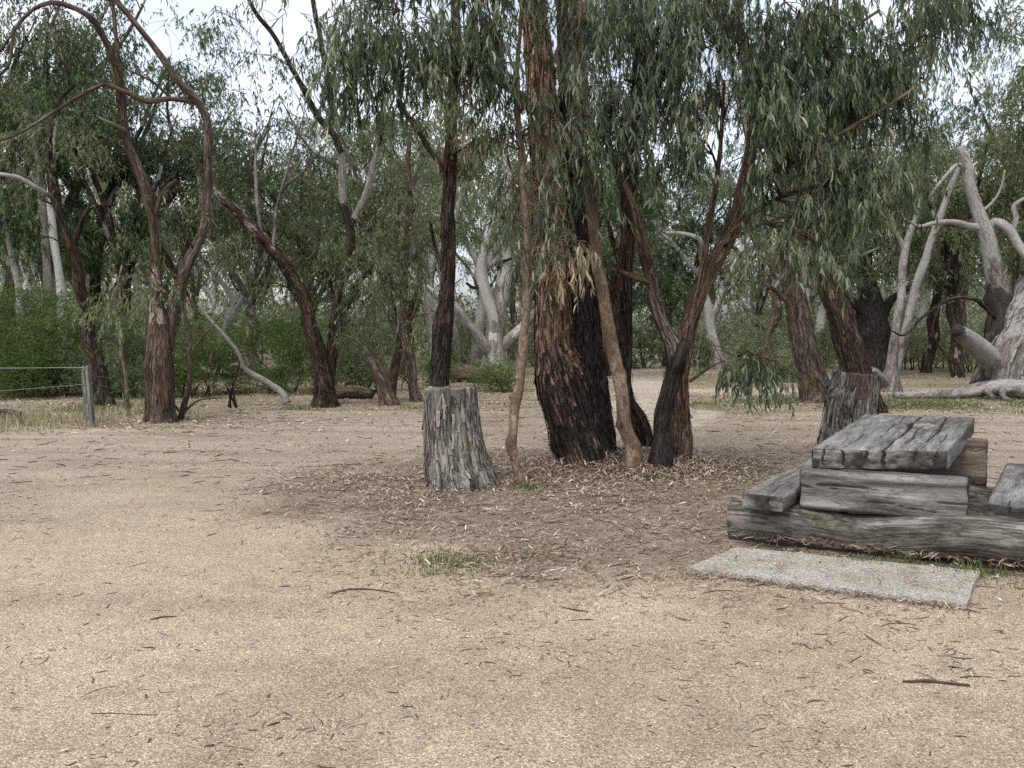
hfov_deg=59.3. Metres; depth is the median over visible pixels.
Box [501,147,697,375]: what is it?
woodland tree
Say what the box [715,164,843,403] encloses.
eucalyptus tree
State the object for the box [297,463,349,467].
fallen stick
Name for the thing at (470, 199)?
woodland tree
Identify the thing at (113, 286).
woodland tree
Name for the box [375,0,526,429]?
eucalyptus tree
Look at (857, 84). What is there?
eucalyptus tree
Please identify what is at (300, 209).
woodland tree
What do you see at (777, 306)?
woodland tree
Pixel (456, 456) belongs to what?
tree stump
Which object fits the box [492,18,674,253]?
woodland tree
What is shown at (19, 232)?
woodland tree
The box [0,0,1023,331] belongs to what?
sky
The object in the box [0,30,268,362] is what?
woodland tree
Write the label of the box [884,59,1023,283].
woodland tree
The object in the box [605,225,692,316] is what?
woodland tree
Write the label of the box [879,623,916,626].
fallen stick
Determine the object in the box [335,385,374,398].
fallen log
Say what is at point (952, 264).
woodland tree
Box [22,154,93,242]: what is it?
woodland tree
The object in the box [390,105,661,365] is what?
woodland tree
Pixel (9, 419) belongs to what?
grass
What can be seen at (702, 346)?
scrub bush
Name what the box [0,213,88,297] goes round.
woodland tree
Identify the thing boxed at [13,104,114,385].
eucalyptus tree
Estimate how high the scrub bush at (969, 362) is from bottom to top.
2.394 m
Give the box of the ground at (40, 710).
[0,332,1023,767]
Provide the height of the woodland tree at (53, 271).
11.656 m
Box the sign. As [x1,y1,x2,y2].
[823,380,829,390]
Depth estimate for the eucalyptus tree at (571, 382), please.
8.73 m
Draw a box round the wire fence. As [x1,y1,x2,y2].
[4,365,95,426]
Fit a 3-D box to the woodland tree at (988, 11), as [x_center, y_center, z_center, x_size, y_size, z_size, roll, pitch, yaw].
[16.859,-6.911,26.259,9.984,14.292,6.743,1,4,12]
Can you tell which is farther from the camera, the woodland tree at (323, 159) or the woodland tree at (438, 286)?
the woodland tree at (438, 286)
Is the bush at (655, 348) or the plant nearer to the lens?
the plant
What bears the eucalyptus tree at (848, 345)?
on the ground at (40, 710)
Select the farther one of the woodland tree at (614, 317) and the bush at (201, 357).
the woodland tree at (614, 317)
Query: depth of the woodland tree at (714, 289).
54.69 m
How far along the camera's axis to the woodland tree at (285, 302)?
52.40 m
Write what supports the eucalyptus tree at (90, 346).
on the ground at (40, 710)
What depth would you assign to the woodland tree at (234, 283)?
53.26 m
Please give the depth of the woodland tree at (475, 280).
58.66 m
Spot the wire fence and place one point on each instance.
(88, 397)
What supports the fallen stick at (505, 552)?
on the ground at (40, 710)
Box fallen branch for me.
[197,302,290,404]
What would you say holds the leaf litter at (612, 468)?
on the ground at (40, 710)
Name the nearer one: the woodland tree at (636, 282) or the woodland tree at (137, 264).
the woodland tree at (137, 264)
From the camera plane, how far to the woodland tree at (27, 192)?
41.85 m
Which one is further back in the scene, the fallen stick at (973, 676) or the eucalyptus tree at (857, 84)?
the eucalyptus tree at (857, 84)
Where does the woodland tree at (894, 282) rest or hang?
on the ground at (40, 710)
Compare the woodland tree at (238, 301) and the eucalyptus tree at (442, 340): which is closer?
the eucalyptus tree at (442, 340)
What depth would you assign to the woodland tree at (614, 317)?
40.45 m
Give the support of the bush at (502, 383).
on the ground at (40, 710)
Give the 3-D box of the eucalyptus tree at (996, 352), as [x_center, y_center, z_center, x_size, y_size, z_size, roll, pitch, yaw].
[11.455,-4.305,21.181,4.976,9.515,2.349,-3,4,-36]
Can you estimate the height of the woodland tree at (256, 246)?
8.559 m
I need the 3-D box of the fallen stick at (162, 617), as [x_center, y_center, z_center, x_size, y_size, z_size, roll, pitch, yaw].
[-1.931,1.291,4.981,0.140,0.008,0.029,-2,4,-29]
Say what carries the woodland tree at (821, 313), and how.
on the ground at (40, 710)
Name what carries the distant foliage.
on the ground at (40, 710)
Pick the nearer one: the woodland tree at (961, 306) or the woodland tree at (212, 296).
the woodland tree at (961, 306)
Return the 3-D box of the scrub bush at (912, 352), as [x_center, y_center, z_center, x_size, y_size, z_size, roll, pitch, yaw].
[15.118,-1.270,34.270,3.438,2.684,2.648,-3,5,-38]
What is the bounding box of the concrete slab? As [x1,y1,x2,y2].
[687,547,980,609]
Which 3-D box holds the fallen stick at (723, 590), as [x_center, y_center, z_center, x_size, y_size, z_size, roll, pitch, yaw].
[1.275,1.258,5.463,0.255,0.010,0.043,0,4,-4]
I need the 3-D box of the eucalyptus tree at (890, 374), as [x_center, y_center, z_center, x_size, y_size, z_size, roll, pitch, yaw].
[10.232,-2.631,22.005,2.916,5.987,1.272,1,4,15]
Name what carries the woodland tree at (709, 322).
on the ground at (40, 710)
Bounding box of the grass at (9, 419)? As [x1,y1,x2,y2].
[0,361,1023,602]
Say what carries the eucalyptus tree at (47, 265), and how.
on the ground at (40, 710)
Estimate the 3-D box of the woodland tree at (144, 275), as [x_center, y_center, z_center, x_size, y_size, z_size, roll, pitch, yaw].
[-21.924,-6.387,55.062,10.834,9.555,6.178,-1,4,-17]
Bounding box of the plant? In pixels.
[200,362,239,407]
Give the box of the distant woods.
[2,242,1002,346]
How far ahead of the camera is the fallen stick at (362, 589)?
5.52 m
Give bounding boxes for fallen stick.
[91,713,152,715]
[150,616,175,619]
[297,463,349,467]
[330,588,394,592]
[345,723,366,728]
[473,550,553,556]
[704,590,743,592]
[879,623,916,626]
[902,679,969,685]
[959,675,989,677]
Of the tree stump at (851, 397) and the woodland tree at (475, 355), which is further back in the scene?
the woodland tree at (475, 355)
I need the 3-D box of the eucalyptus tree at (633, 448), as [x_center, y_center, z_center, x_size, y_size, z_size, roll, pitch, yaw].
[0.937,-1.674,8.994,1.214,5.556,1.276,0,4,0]
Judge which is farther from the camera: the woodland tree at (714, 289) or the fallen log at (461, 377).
the woodland tree at (714, 289)
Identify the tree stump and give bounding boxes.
[422,385,502,492]
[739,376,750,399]
[813,369,881,447]
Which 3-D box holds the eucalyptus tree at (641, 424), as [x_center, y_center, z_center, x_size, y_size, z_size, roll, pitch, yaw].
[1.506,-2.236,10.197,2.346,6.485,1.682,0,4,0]
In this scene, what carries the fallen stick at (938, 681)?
on the ground at (40, 710)
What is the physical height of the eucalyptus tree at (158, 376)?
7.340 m
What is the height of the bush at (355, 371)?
2.680 m
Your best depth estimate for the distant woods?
77.82 m
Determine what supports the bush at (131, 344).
on the ground at (40, 710)
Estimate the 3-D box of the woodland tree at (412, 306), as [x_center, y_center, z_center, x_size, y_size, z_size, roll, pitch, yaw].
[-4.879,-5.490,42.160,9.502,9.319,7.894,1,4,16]
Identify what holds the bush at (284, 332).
on the ground at (40, 710)
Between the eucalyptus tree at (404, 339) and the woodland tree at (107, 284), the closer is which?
the eucalyptus tree at (404, 339)
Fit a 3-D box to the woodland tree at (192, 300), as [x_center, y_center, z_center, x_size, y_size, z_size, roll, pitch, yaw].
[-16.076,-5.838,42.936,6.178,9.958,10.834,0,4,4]
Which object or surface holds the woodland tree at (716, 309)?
on the ground at (40, 710)
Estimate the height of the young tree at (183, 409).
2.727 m
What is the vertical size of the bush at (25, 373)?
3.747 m
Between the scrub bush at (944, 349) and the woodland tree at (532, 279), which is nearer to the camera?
the scrub bush at (944, 349)
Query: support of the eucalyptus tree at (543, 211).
on the ground at (40, 710)
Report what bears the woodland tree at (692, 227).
on the ground at (40, 710)
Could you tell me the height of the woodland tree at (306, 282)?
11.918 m
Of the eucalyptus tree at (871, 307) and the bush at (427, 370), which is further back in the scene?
the eucalyptus tree at (871, 307)
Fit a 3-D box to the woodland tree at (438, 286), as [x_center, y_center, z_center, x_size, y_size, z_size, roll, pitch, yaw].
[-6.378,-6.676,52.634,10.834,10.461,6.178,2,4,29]
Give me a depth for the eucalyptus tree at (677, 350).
9.28 m
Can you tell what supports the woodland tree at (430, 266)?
on the ground at (40, 710)
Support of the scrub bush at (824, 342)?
on the ground at (40, 710)
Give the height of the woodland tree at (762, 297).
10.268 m
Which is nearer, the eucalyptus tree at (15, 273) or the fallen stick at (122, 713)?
the fallen stick at (122, 713)
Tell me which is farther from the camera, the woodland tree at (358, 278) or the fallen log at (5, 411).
the woodland tree at (358, 278)
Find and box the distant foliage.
[0,188,1020,363]
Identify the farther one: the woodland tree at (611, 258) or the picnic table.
the woodland tree at (611, 258)
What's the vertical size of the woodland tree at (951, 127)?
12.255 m
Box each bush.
[0,270,115,400]
[45,287,185,399]
[128,310,257,399]
[203,287,344,395]
[295,308,429,392]
[370,346,478,390]
[451,313,485,363]
[463,344,533,393]
[506,326,534,366]
[615,304,694,369]
[678,323,733,366]
[710,308,828,382]
[776,319,837,368]
[903,317,946,369]
[905,318,973,368]
[935,317,985,371]
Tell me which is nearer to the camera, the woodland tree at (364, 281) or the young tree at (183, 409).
the young tree at (183, 409)
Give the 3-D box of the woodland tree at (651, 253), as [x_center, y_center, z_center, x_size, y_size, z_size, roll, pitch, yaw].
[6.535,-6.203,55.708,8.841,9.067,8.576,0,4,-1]
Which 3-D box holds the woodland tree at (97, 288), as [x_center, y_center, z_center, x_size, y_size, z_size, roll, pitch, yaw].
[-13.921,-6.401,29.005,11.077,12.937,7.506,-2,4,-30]
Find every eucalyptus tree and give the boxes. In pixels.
[0,0,217,423]
[0,83,139,405]
[0,111,84,361]
[0,153,45,355]
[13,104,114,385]
[69,265,165,418]
[179,0,434,407]
[246,0,631,466]
[335,126,466,401]
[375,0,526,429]
[408,130,533,376]
[456,5,609,485]
[544,0,665,472]
[548,0,749,447]
[559,72,722,471]
[623,0,1012,461]
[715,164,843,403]
[771,0,986,412]
[811,130,950,372]
[871,155,994,391]
[890,0,1023,383]
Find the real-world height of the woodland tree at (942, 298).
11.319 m
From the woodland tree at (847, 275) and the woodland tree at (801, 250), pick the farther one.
the woodland tree at (847, 275)
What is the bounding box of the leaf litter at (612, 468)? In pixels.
[0,386,1023,767]
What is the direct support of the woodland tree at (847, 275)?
on the ground at (40, 710)
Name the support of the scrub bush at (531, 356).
on the ground at (40, 710)
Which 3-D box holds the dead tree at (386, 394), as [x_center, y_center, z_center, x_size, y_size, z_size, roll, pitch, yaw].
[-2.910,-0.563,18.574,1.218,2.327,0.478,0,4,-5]
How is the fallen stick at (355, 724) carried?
on the ground at (40, 710)
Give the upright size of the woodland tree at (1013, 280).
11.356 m
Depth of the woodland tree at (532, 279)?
58.30 m
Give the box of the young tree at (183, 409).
[164,271,221,420]
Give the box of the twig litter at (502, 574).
[0,400,1023,767]
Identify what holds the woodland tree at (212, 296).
on the ground at (40, 710)
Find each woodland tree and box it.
[0,0,104,281]
[0,0,111,362]
[0,0,177,355]
[0,3,244,362]
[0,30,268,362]
[0,156,59,258]
[0,173,72,310]
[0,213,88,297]
[19,185,109,288]
[21,180,179,312]
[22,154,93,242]
[34,4,308,363]
[37,210,198,342]
[62,149,253,357]
[72,110,194,357]
[83,202,238,311]
[117,108,365,372]
[123,144,398,369]
[155,167,358,362]
[177,225,249,346]
[190,139,424,373]
[192,159,485,364]
[195,226,293,311]
[237,193,358,330]
[270,78,525,374]
[272,138,405,359]
[278,107,527,370]
[282,235,424,316]
[291,113,488,363]
[299,151,464,359]
[334,175,499,344]
[354,193,495,355]
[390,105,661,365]
[418,154,604,360]
[418,167,530,258]
[426,189,521,298]
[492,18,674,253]
[495,181,614,351]
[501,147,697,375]
[515,199,653,329]
[530,147,739,368]
[600,172,776,365]
[600,216,687,353]
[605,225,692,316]
[651,215,777,307]
[655,132,809,360]
[662,61,887,364]
[685,221,779,334]
[691,160,832,350]
[702,8,928,310]
[716,232,893,319]
[753,115,974,299]
[758,94,1017,372]
[783,232,885,306]
[788,196,970,336]
[827,126,1023,377]
[845,165,1005,362]
[867,108,1007,276]
[878,242,935,316]
[879,148,1004,361]
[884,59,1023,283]
[895,0,1023,71]
[921,209,1002,350]
[942,0,1023,286]
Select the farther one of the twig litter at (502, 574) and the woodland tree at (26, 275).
the woodland tree at (26, 275)
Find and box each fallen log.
[0,408,20,417]
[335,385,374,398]
[450,364,488,382]
[893,379,1023,401]
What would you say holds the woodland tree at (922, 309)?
on the ground at (40, 710)
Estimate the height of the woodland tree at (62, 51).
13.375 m
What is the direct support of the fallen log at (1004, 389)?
on the ground at (40, 710)
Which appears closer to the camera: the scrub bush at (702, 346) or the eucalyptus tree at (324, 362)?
the eucalyptus tree at (324, 362)
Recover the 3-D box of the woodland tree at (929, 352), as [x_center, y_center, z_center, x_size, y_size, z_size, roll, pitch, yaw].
[15.174,-5.380,32.656,11.077,10.366,7.506,2,4,32]
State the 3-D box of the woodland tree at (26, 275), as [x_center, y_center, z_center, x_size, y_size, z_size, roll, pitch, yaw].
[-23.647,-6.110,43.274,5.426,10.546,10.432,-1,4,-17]
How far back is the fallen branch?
18.41 m
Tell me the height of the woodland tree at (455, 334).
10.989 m
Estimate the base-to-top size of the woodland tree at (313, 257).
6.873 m
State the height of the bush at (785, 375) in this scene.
2.788 m
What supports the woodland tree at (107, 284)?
on the ground at (40, 710)
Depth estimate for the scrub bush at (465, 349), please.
39.71 m
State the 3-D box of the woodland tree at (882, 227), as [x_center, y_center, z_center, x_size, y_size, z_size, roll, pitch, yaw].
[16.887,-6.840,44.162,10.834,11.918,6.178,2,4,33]
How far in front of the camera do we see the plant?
18.00 m
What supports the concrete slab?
on the ground at (40, 710)
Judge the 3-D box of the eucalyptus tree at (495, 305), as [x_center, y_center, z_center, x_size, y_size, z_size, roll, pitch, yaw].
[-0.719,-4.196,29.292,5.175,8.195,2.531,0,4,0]
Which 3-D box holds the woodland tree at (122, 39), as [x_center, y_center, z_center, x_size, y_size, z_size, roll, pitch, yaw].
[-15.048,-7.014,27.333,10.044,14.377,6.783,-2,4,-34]
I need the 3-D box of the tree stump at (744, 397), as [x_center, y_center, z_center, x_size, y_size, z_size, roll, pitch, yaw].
[5.313,0.139,20.438,0.366,0.691,0.367,0,4,0]
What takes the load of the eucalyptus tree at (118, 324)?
on the ground at (40, 710)
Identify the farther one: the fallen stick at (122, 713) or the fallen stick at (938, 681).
the fallen stick at (938, 681)
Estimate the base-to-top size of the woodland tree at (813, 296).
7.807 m
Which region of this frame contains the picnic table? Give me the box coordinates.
[726,414,1023,565]
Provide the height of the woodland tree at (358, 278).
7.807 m
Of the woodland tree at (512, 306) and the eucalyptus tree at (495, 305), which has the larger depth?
the woodland tree at (512, 306)
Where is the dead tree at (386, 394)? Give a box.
[340,300,399,405]
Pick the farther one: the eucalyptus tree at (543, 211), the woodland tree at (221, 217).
the woodland tree at (221, 217)
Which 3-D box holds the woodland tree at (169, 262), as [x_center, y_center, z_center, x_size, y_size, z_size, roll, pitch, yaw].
[-10.302,-5.580,29.838,6.324,11.152,9.365,0,4,4]
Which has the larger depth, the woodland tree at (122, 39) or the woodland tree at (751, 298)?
the woodland tree at (751, 298)

